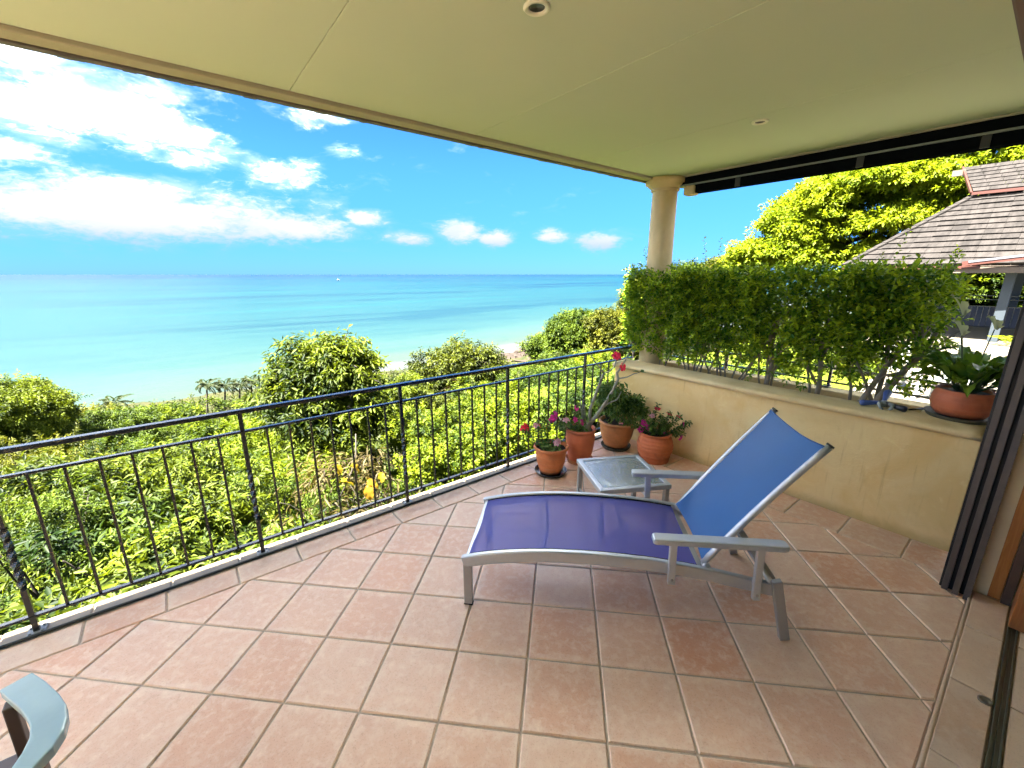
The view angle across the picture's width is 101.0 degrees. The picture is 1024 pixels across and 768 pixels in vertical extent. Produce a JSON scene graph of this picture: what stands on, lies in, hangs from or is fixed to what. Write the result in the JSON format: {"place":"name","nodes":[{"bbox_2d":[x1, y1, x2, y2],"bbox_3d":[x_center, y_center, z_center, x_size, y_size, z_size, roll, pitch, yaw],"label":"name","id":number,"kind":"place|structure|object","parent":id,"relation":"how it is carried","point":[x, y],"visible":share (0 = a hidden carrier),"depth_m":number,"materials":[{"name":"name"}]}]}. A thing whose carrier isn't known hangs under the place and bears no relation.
{"place":"outdoors","nodes":[
{"label":"outdoors","id":0,"kind":"place"},
{"bbox_2d":[0,323,823,612],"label":"hillside terrain","id":1,"kind":"structure","parent":0,"point":[221,395],"depth_m":107.77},
{"bbox_2d":[0,369,92,486],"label":"tree","id":2,"kind":"object","parent":1,"relation":"on","point":[29,406],"visible":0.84,"depth_m":14.38,"materials":[{"name":"green plant"}]},
{"bbox_2d":[0,420,127,561],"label":"shrub","id":3,"kind":"object","parent":1,"relation":"on","point":[5,461],"visible":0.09,"depth_m":7.73,"materials":[{"name":"green plant"}]},
{"bbox_2d":[0,460,148,621],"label":"shrub","id":4,"kind":"object","parent":1,"relation":"on","point":[48,507],"visible":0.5,"depth_m":4.46,"materials":[{"name":"green plant"}]},
{"bbox_2d":[0,563,158,634],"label":"shrub","id":5,"kind":"object","parent":1,"relation":"on","point":[47,602],"visible":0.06,"depth_m":3.16,"materials":[{"name":"green plant"}]},
{"bbox_2d":[0,445,174,606],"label":"shrub","id":6,"kind":"object","parent":1,"relation":"on","point":[18,485],"visible":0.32,"depth_m":5.56,"materials":[{"name":"green plant"}]},
{"bbox_2d":[73,401,128,423],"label":"tree","id":7,"kind":"object","parent":1,"relation":"on","point":[97,405],"visible":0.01,"depth_m":43.29,"materials":[{"name":"green plant"}]},
{"bbox_2d":[0,478,228,597],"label":"shrub","id":8,"kind":"object","parent":1,"relation":"on","point":[139,526],"visible":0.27,"depth_m":4.34,"materials":[{"name":"green plant"}]},
{"bbox_2d":[98,394,133,407],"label":"palm tree","id":9,"kind":"object","parent":1,"relation":"on","point":[106,400],"visible":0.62,"depth_m":78.22,"materials":[{"name":"green plant"}]},
{"bbox_2d":[61,403,175,458],"bbox_3d":[-17.086,3.961,18.689,3.909,6.480,4.083,8,16,27],"label":"tree","id":10,"kind":"object","parent":1,"relation":"on","point":[121,416],"visible":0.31,"depth_m":17.66,"materials":[{"name":"green plant"}]},
{"bbox_2d":[42,425,231,489],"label":"shrub","id":11,"kind":"object","parent":1,"relation":"on","point":[138,444],"visible":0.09,"depth_m":8.68,"materials":[{"name":"green plant"}]},
{"bbox_2d":[50,515,242,611],"bbox_3d":[-3.152,2.479,4.086,1.666,2.465,1.820,-11,18,-37],"label":"shrub","id":12,"kind":"object","parent":1,"relation":"on","point":[169,560],"visible":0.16,"depth_m":3.99,"materials":[{"name":"green plant"}]},
{"bbox_2d":[64,438,244,554],"bbox_3d":[-5.507,2.515,7.035,2.304,3.698,2.362,-11,18,-37],"label":"shrub","id":13,"kind":"object","parent":1,"relation":"on","point":[183,468],"visible":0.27,"depth_m":6.57,"materials":[{"name":"green plant"}]},
{"bbox_2d":[137,400,208,427],"bbox_3d":[-29.426,5.430,36.617,6.987,8.424,7.187,-11,18,-37],"label":"tree","id":14,"kind":"object","parent":1,"relation":"on","point":[174,410],"visible":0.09,"depth_m":35.38,"materials":[{"name":"green plant"}]},
{"bbox_2d":[158,422,215,468],"bbox_3d":[-19.318,4.854,25.514,5.010,5.840,4.636,9,17,30],"label":"tree","id":15,"kind":"object","parent":1,"relation":"on","point":[177,430],"visible":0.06,"depth_m":24.57,"materials":[{"name":"green plant"}]},
{"bbox_2d":[86,454,306,571],"bbox_3d":[-3.767,2.423,5.469,2.203,2.824,1.876,-11,18,-37],"label":"shrub","id":16,"kind":"object","parent":1,"relation":"on","point":[240,506],"visible":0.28,"depth_m":5.25,"materials":[{"name":"green plant"}]},
{"bbox_2d":[195,378,221,412],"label":"palm tree","id":17,"kind":"object","parent":1,"relation":"on","point":[209,385],"visible":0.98,"depth_m":86.89,"materials":[{"name":"green plant"}]},
{"bbox_2d":[154,392,270,491],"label":"shrub","id":18,"kind":"object","parent":1,"relation":"on","point":[208,430],"visible":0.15,"depth_m":11.61,"materials":[{"name":"green plant"}]},
{"bbox_2d":[165,436,283,554],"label":"shrub","id":19,"kind":"object","parent":1,"relation":"on","point":[239,452],"visible":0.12,"depth_m":8.26,"materials":[{"name":"green plant"}]},
{"bbox_2d":[213,378,239,409],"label":"palm tree","id":20,"kind":"object","parent":1,"relation":"on","point":[224,385],"visible":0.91,"depth_m":88.96,"materials":[{"name":"green plant"}]},
{"bbox_2d":[150,519,315,579],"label":"shrub","id":21,"kind":"object","parent":1,"relation":"on","point":[249,548],"visible":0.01,"depth_m":4.57,"materials":[{"name":"green plant"}]},
{"bbox_2d":[229,378,252,402],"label":"palm tree","id":22,"kind":"object","parent":1,"relation":"on","point":[240,386],"visible":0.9,"depth_m":90.31,"materials":[{"name":"green plant"}]},
{"bbox_2d":[210,417,286,507],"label":"shrub","id":23,"kind":"object","parent":1,"relation":"on","point":[234,439],"visible":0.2,"depth_m":10.82,"materials":[{"name":"green plant"}]},
{"bbox_2d":[241,374,264,398],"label":"palm tree","id":24,"kind":"object","parent":1,"relation":"on","point":[251,383],"visible":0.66,"depth_m":90.90,"materials":[{"name":"green plant"}]},
{"bbox_2d":[205,450,349,553],"bbox_3d":[-3.379,2.340,6.258,2.008,2.908,1.905,-11,18,-37],"label":"shrub","id":25,"kind":"object","parent":1,"relation":"on","point":[306,501],"visible":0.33,"depth_m":6.10,"materials":[{"name":"green plant"}]},
{"bbox_2d":[221,433,367,529],"bbox_3d":[-3.837,2.475,7.610,2.164,3.006,2.120,-11,18,-37],"label":"shrub","id":26,"kind":"object","parent":1,"relation":"on","point":[288,500],"visible":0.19,"depth_m":7.16,"materials":[{"name":"green plant"}]},
{"bbox_2d":[251,498,345,549],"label":"shrub","id":27,"kind":"object","parent":1,"relation":"on","point":[327,508],"visible":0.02,"depth_m":5.06,"materials":[{"name":"green plant"}]},
{"bbox_2d":[241,327,397,518],"bbox_3d":[-3.687,1.466,8.637,2.780,5.244,2.684,-11,18,-37],"label":"leafy tree","id":28,"kind":"object","parent":1,"relation":"on","point":[324,365],"visible":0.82,"depth_m":7.93,"materials":[{"name":"green plant"}]},
{"bbox_2d":[343,324,392,508],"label":"vine","id":29,"kind":"object","parent":28,"relation":"attached to","point":[362,372],"visible":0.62,"depth_m":8.09,"materials":[{"name":"green plant"}]},
{"bbox_2d":[0,354,672,583],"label":"slope scrub","id":30,"kind":"object","parent":1,"relation":"on","point":[380,443],"visible":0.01,"depth_m":19.36,"materials":[{"name":"green plant"}]},
{"bbox_2d":[9,352,664,458],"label":"shore scrub","id":31,"kind":"object","parent":1,"relation":"on","point":[256,391],"visible":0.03,"depth_m":99.95,"materials":[{"name":"green plant"}]},
{"bbox_2d":[260,434,422,534],"bbox_3d":[-2.085,1.697,5.518,2.371,2.281,2.081,-11,18,-37],"label":"dead brush","id":32,"kind":"object","parent":1,"relation":"on","point":[368,493],"visible":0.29,"depth_m":5.48,"materials":[{"name":"plant"}]},
{"bbox_2d":[0,345,791,623],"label":"undergrowth","id":33,"kind":"object","parent":1,"relation":"on","point":[369,508],"visible":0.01,"depth_m":8.88,"materials":[{"name":"green plant"}]},
{"bbox_2d":[364,369,430,484],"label":"shrub","id":34,"kind":"object","parent":1,"relation":"on","point":[411,391],"visible":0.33,"depth_m":11.92,"materials":[{"name":"green plant"}]},
{"bbox_2d":[366,469,452,510],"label":"shrub","id":35,"kind":"object","parent":1,"relation":"on","point":[402,488],"visible":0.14,"depth_m":6.40,"materials":[{"name":"green plant"}]},
{"bbox_2d":[375,401,462,486],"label":"shrub","id":36,"kind":"object","parent":1,"relation":"on","point":[394,432],"visible":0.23,"depth_m":8.53,"materials":[{"name":"green plant"}]},
{"bbox_2d":[398,386,465,445],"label":"shrub","id":37,"kind":"object","parent":1,"relation":"on","point":[437,401],"visible":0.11,"depth_m":12.57,"materials":[{"name":"green plant"}]},
{"bbox_2d":[390,410,492,492],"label":"shrub","id":38,"kind":"object","parent":1,"relation":"on","point":[426,450],"visible":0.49,"depth_m":6.77,"materials":[{"name":"green plant"}]},
{"bbox_2d":[397,330,514,417],"bbox_3d":[-1.923,0.921,16.762,4.927,5.964,3.460,3,15,10],"label":"scrub tree","id":39,"kind":"object","parent":1,"relation":"on","point":[460,359],"visible":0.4,"depth_m":15.81,"materials":[{"name":"green plant"}]},
{"bbox_2d":[445,372,532,462],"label":"shrub","id":40,"kind":"object","parent":1,"relation":"on","point":[464,396],"visible":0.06,"depth_m":9.76,"materials":[{"name":"green plant"}]},
{"bbox_2d":[434,375,544,466],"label":"shrub","id":41,"kind":"object","parent":1,"relation":"on","point":[501,406],"visible":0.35,"depth_m":8.03,"materials":[{"name":"green plant"}]},
{"bbox_2d":[444,408,563,476],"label":"shrub","id":42,"kind":"object","parent":1,"relation":"on","point":[491,437],"visible":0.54,"depth_m":6.85,"materials":[{"name":"green plant"}]},
{"bbox_2d":[481,362,574,423],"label":"shrub","id":43,"kind":"object","parent":1,"relation":"on","point":[523,382],"visible":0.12,"depth_m":11.01,"materials":[{"name":"green plant"}]},
{"bbox_2d":[515,331,548,361],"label":"tree","id":44,"kind":"object","parent":1,"relation":"on","point":[534,348],"visible":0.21,"depth_m":56.60,"materials":[{"name":"green plant"}]},
{"bbox_2d":[520,351,561,370],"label":"tree","id":45,"kind":"object","parent":1,"relation":"on","point":[556,355],"visible":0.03,"depth_m":31.52,"materials":[{"name":"green plant"}]},
{"bbox_2d":[516,351,601,387],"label":"shrub","id":46,"kind":"object","parent":1,"relation":"on","point":[565,362],"visible":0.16,"depth_m":12.11,"materials":[{"name":"green plant"}]},
{"bbox_2d":[519,372,614,441],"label":"shrub","id":47,"kind":"object","parent":1,"relation":"on","point":[553,402],"visible":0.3,"depth_m":7.67,"materials":[{"name":"green plant"}]},
{"bbox_2d":[541,307,593,355],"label":"tree","id":48,"kind":"object","parent":1,"relation":"on","point":[565,331],"visible":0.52,"depth_m":42.58,"materials":[{"name":"green plant"}]},
{"bbox_2d":[569,347,628,377],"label":"shrub","id":49,"kind":"object","parent":1,"relation":"on","point":[602,357],"visible":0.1,"depth_m":21.59,"materials":[{"name":"green plant"}]},
{"bbox_2d":[580,303,640,359],"bbox_3d":[9.772,-2.770,39.291,6.927,9.433,6.464,-11,18,-37],"label":"tree","id":50,"kind":"object","parent":1,"relation":"on","point":[604,327],"visible":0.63,"depth_m":37.17,"materials":[{"name":"green plant"}]},
{"bbox_2d":[615,286,639,359],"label":"tree","id":51,"kind":"object","parent":1,"relation":"on","point":[620,304],"visible":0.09,"depth_m":33.20,"materials":[{"name":"green plant"}]},
{"bbox_2d":[667,257,710,354],"bbox_3d":[15.728,-5.037,36.722,6.566,11.500,6.153,-11,18,-37],"label":"tree","id":52,"kind":"object","parent":1,"relation":"on","point":[687,264],"visible":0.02,"depth_m":35.09,"materials":[{"name":"green plant"}]},
{"bbox_2d":[698,252,767,336],"bbox_3d":[17.118,-5.202,33.860,5.735,10.733,5.576,-11,18,-37],"label":"tree","id":53,"kind":"object","parent":1,"relation":"on","point":[714,258],"visible":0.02,"depth_m":32.40,"materials":[{"name":"green plant"}]},
{"bbox_2d":[716,145,1023,292],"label":"spreading tree","id":54,"kind":"object","parent":1,"relation":"on","point":[813,219],"visible":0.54,"depth_m":25.08,"materials":[{"name":"green plant"}]},
{"bbox_2d":[890,266,1023,306],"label":"tree","id":55,"kind":"object","parent":1,"relation":"on","point":[993,283],"visible":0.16,"depth_m":21.77,"materials":[{"name":"green plant"}]},
{"bbox_2d":[0,275,851,407],"bbox_3d":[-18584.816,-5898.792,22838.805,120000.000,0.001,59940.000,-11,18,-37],"label":"sea","id":56,"kind":"structure","parent":0,"point":[147,338],"depth_m":313.90,"materials":[{"name":"liquid"}]},
{"bbox_2d":[0,432,966,767],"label":"terrace floor","id":57,"kind":"structure","parent":0,"point":[374,642],"depth_m":2.03,"materials":[{"name":"tile"}]},
{"bbox_2d":[0,673,69,767],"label":"armchair","id":58,"kind":"object","parent":57,"relation":"on","point":[37,704],"visible":1,"depth_m":1.12,"materials":[{"name":"grey paint"}]},
{"bbox_2d":[0,436,601,648],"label":"curb","id":59,"kind":"object","parent":57,"relation":"on","point":[159,591],"visible":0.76,"depth_m":2.62,"materials":[{"name":"concrete"}]},
{"bbox_2d":[0,345,633,636],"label":"balcony railing","id":60,"kind":"object","parent":57,"relation":"on","point":[33,615],"visible":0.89,"depth_m":2.64,"materials":[{"name":"metal"}]},
{"bbox_2d":[534,439,568,478],"bbox_3d":[0.356,0.686,3.868,0.321,0.272,0.321,-11,18,-37],"label":"plant pot","id":61,"kind":"object","parent":57,"relation":"on","point":[550,465],"visible":0.85,"depth_m":3.77,"materials":[{"name":"ceramic"}]},
{"bbox_2d":[520,420,562,454],"bbox_3d":[0.316,0.476,3.831,0.376,0.253,0.351,12,19,38],"label":"periwinkle","id":62,"kind":"object","parent":61,"relation":"on","point":[544,444],"visible":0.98,"depth_m":3.82,"materials":[{"name":"green plant"}]},
{"bbox_2d":[566,423,595,465],"bbox_3d":[0.660,0.584,4.102,0.298,0.351,0.298,-11,18,-37],"label":"plant pot","id":63,"kind":"object","parent":57,"relation":"on","point":[581,444],"visible":0.63,"depth_m":3.99,"materials":[{"name":"ceramic"}]},
{"bbox_2d":[542,401,588,432],"bbox_3d":[0.526,0.344,3.936,0.470,0.299,0.236,-8,16,-27],"label":"periwinkle","id":64,"kind":"object","parent":63,"relation":"on","point":[580,425],"visible":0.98,"depth_m":3.96,"materials":[{"name":"green plant"}]},
{"bbox_2d":[580,349,645,431],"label":"desert rose","id":65,"kind":"object","parent":63,"relation":"on","point":[616,355],"visible":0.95,"depth_m":3.91,"materials":[{"name":"grey plant"}]},
{"bbox_2d":[599,415,633,451],"bbox_3d":[1.101,0.519,4.451,0.378,0.302,0.378,-11,18,-37],"label":"plant pot","id":66,"kind":"object","parent":57,"relation":"on","point":[616,436],"visible":0.74,"depth_m":4.33,"materials":[{"name":"ceramic"}]},
{"bbox_2d":[591,378,649,424],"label":"pot shrub","id":67,"kind":"object","parent":66,"relation":"on","point":[631,406],"visible":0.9,"depth_m":4.28,"materials":[{"name":"green plant"}]},
{"bbox_2d":[576,454,671,501],"bbox_3d":[0.803,0.820,3.154,0.515,0.372,0.515,-2,15,-9],"label":"side table","id":68,"kind":"object","parent":57,"relation":"on","point":[609,475],"visible":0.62,"depth_m":3.08,"materials":[{"name":"silver metal"}]},
{"bbox_2d":[461,407,834,640],"bbox_3d":[0.634,0.672,2.413,1.749,1.031,0.776,2,15,7],"label":"sun lounger","id":69,"kind":"object","parent":57,"relation":"on","point":[751,473],"visible":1,"depth_m":2.31,"materials":[{"name":"fabric"}]},
{"bbox_2d":[637,427,673,464],"bbox_3d":[1.401,0.604,4.145,0.343,0.291,0.343,-11,18,-37],"label":"plant pot","id":70,"kind":"object","parent":57,"relation":"on","point":[656,449],"visible":0.91,"depth_m":4.02,"materials":[{"name":"ceramic"}]},
{"bbox_2d":[614,402,692,440],"bbox_3d":[1.351,0.355,4.070,0.729,0.371,0.226,3,15,10],"label":"periwinkle","id":71,"kind":"object","parent":70,"relation":"in","point":[649,424],"visible":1,"depth_m":4.05,"materials":[{"name":"green plant"}]},
{"bbox_2d":[612,359,985,551],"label":"planter wall","id":72,"kind":"structure","parent":57,"relation":"on","point":[908,473],"depth_m":3.18,"materials":[{"name":"paint"}]},
{"bbox_2d":[639,175,684,364],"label":"column","id":73,"kind":"structure","parent":72,"relation":"on","point":[665,189],"depth_m":4.38,"materials":[{"name":"paint"}]},
{"bbox_2d":[616,247,711,365],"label":"hedge shrub","id":74,"kind":"object","parent":72,"relation":"on","point":[636,293],"visible":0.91,"depth_m":4.43,"materials":[{"name":"green plant"}]},
{"bbox_2d":[656,236,749,373],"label":"hedge shrub","id":75,"kind":"object","parent":72,"relation":"on","point":[717,280],"visible":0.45,"depth_m":4.15,"materials":[{"name":"green plant"}]},
{"bbox_2d":[680,260,788,380],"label":"hedge shrub","id":76,"kind":"object","parent":72,"relation":"on","point":[752,281],"visible":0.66,"depth_m":3.95,"materials":[{"name":"green plant"}]},
{"bbox_2d":[727,259,835,385],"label":"hedge shrub","id":77,"kind":"object","parent":72,"relation":"on","point":[770,350],"visible":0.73,"depth_m":3.66,"materials":[{"name":"green plant"}]},
{"bbox_2d":[771,258,887,393],"bbox_3d":[2.583,-0.408,3.508,0.594,1.216,0.806,-11,18,-37],"label":"hedge shrub","id":78,"kind":"object","parent":72,"relation":"on","point":[822,345],"visible":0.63,"depth_m":3.40,"materials":[{"name":"green plant"}]},
{"bbox_2d":[666,347,996,398],"bbox_3d":[2.564,-0.085,4.091,0.135,0.292,2.800,-11,18,-37],"label":"planter railing","id":79,"kind":"object","parent":72,"relation":"on","point":[828,381],"visible":0.23,"depth_m":3.78,"materials":[{"name":"metal"}]},
{"bbox_2d":[809,251,938,401],"bbox_3d":[2.777,-0.372,3.296,0.615,1.265,0.703,-11,18,-37],"label":"hedge shrub","id":80,"kind":"object","parent":72,"relation":"on","point":[882,368],"visible":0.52,"depth_m":3.15,"materials":[{"name":"green plant"}]},
{"bbox_2d":[859,390,907,411],"bbox_3d":[2.721,0.111,3.105,0.261,0.108,0.251,9,17,31],"label":"garden ornament","id":81,"kind":"object","parent":72,"relation":"on","point":[883,402],"visible":1,"depth_m":3.07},
{"bbox_2d":[832,221,978,404],"bbox_3d":[2.872,-0.432,3.139,0.593,1.462,0.793,-11,18,-37],"label":"hedge shrub","id":82,"kind":"object","parent":72,"relation":"on","point":[948,286],"visible":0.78,"depth_m":3.01,"materials":[{"name":"green plant"}]},
{"bbox_2d":[923,384,995,424],"bbox_3d":[3.035,0.131,2.849,0.354,0.196,0.354,-11,18,-37],"label":"bowl pot","id":83,"kind":"object","parent":72,"relation":"on","point":[948,402],"visible":0.88,"depth_m":2.77,"materials":[{"name":"ceramic"}]},
{"bbox_2d":[906,294,1006,397],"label":"peace lily","id":84,"kind":"object","parent":83,"relation":"on","point":[962,367],"visible":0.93,"depth_m":2.75,"materials":[{"name":"green plant"}]},
{"bbox_2d":[0,44,997,274],"label":"sky","id":85,"kind":"structure","parent":0,"point":[104,170],"materials":[{"name":"blue"}]},
{"bbox_2d":[513,340,879,421],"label":"lawn","id":86,"kind":"structure","parent":0,"point":[824,377],"depth_m":10.56,"materials":[{"name":"green plant"}]},
{"bbox_2d":[729,343,803,373],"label":"bush","id":87,"kind":"object","parent":86,"relation":"on","point":[761,363],"visible":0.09,"depth_m":11.09,"materials":[{"name":"green plant"}]},
{"bbox_2d":[793,340,892,376],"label":"bush","id":88,"kind":"object","parent":86,"relation":"on","point":[871,367],"visible":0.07,"depth_m":10.61,"materials":[{"name":"green plant"}]},
{"bbox_2d":[832,324,959,353],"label":"neighbour patio","id":89,"kind":"structure","parent":0,"point":[951,331],"depth_m":18.12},
{"bbox_2d":[877,345,921,392],"bbox_3d":[8.267,-0.333,8.959,0.614,0.895,0.602,3,15,10],"label":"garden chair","id":90,"kind":"object","parent":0,"point":[903,382],"visible":0.19,"depth_m":8.95,"materials":[{"name":"white plastic"}]},
{"bbox_2d":[853,326,1014,403],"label":"neighbour paving","id":91,"kind":"structure","parent":0,"point":[974,338],"depth_m":14.34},
{"bbox_2d":[841,159,1023,341],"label":"pavilion","id":92,"kind":"structure","parent":91,"relation":"on","point":[982,224],"depth_m":16.49,"materials":[{"name":"tile"}]},
{"bbox_2d":[912,305,1020,328],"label":"garden wall","id":93,"kind":"structure","parent":91,"relation":"on","point":[991,313],"depth_m":19.49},
{"bbox_2d":[927,295,1023,328],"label":"garden balustrade","id":94,"kind":"object","parent":91,"relation":"on","point":[989,309],"visible":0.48,"depth_m":18.77,"materials":[{"name":"metal"}]},
{"bbox_2d":[911,365,969,398],"bbox_3d":[8.242,-0.099,8.057,0.602,0.895,0.614,-4,15,-16],"label":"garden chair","id":95,"kind":"object","parent":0,"point":[939,379],"visible":0.12,"depth_m":8.23,"materials":[{"name":"white plastic"}]},
{"bbox_2d":[1000,631,1023,767],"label":"room floor","id":96,"kind":"structure","parent":0,"point":[1012,755],"depth_m":1.71,"materials":[{"name":"tile"}]},
{"bbox_2d":[973,433,1023,608],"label":"house wall","id":97,"kind":"structure","parent":96,"relation":"on","point":[1005,514],"depth_m":2.29,"materials":[{"name":"paint"}]},
{"bbox_2d":[0,0,1023,183],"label":"veranda ceiling","id":98,"kind":"structure","parent":97,"relation":"on","point":[643,91],"depth_m":1.97,"materials":[{"name":"paint"}]},
{"bbox_2d":[523,0,549,16],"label":"downlight","id":99,"kind":"object","parent":98,"relation":"attached to","point":[535,8],"visible":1,"depth_m":1.55,"materials":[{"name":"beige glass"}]},
{"bbox_2d":[751,119,768,124],"bbox_3d":[1.589,-1.682,2.705,0.100,0.019,0.100,-11,18,-37],"label":"downlight","id":100,"kind":"object","parent":98,"relation":"attached to","point":[760,122],"visible":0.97,"depth_m":2.70,"materials":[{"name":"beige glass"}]},
{"bbox_2d":[679,114,1023,196],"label":"end beam","id":101,"kind":"structure","parent":98,"relation":"attached to","point":[1003,132],"depth_m":3.10,"materials":[{"name":"metal"}]},
{"bbox_2d":[916,591,1017,767],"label":"threshold","id":102,"kind":"object","parent":97,"relation":"attached to","point":[966,727],"depth_m":1.81,"materials":[{"name":"tile"}]},
{"bbox_2d":[987,0,1023,632],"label":"door frame","id":103,"kind":"object","parent":97,"relation":"attached to","point":[1005,564],"visible":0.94,"depth_m":2.24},
{"bbox_2d":[939,301,1023,599],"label":"sliding door","id":104,"kind":"structure","parent":103,"relation":"attached to","point":[998,451],"depth_m":2.24,"materials":[{"name":"metal"}]},
{"bbox_2d":[941,313,1023,589],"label":"door panel","id":105,"kind":"structure","parent":104,"relation":"in","point":[1019,340],"depth_m":2.23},
{"bbox_2d":[951,360,1023,595],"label":"door panel","id":106,"kind":"structure","parent":104,"relation":"in","point":[1019,386],"depth_m":2.23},
{"bbox_2d":[962,406,1023,599],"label":"door panel","id":107,"kind":"structure","parent":104,"relation":"in","point":[1017,438],"depth_m":2.22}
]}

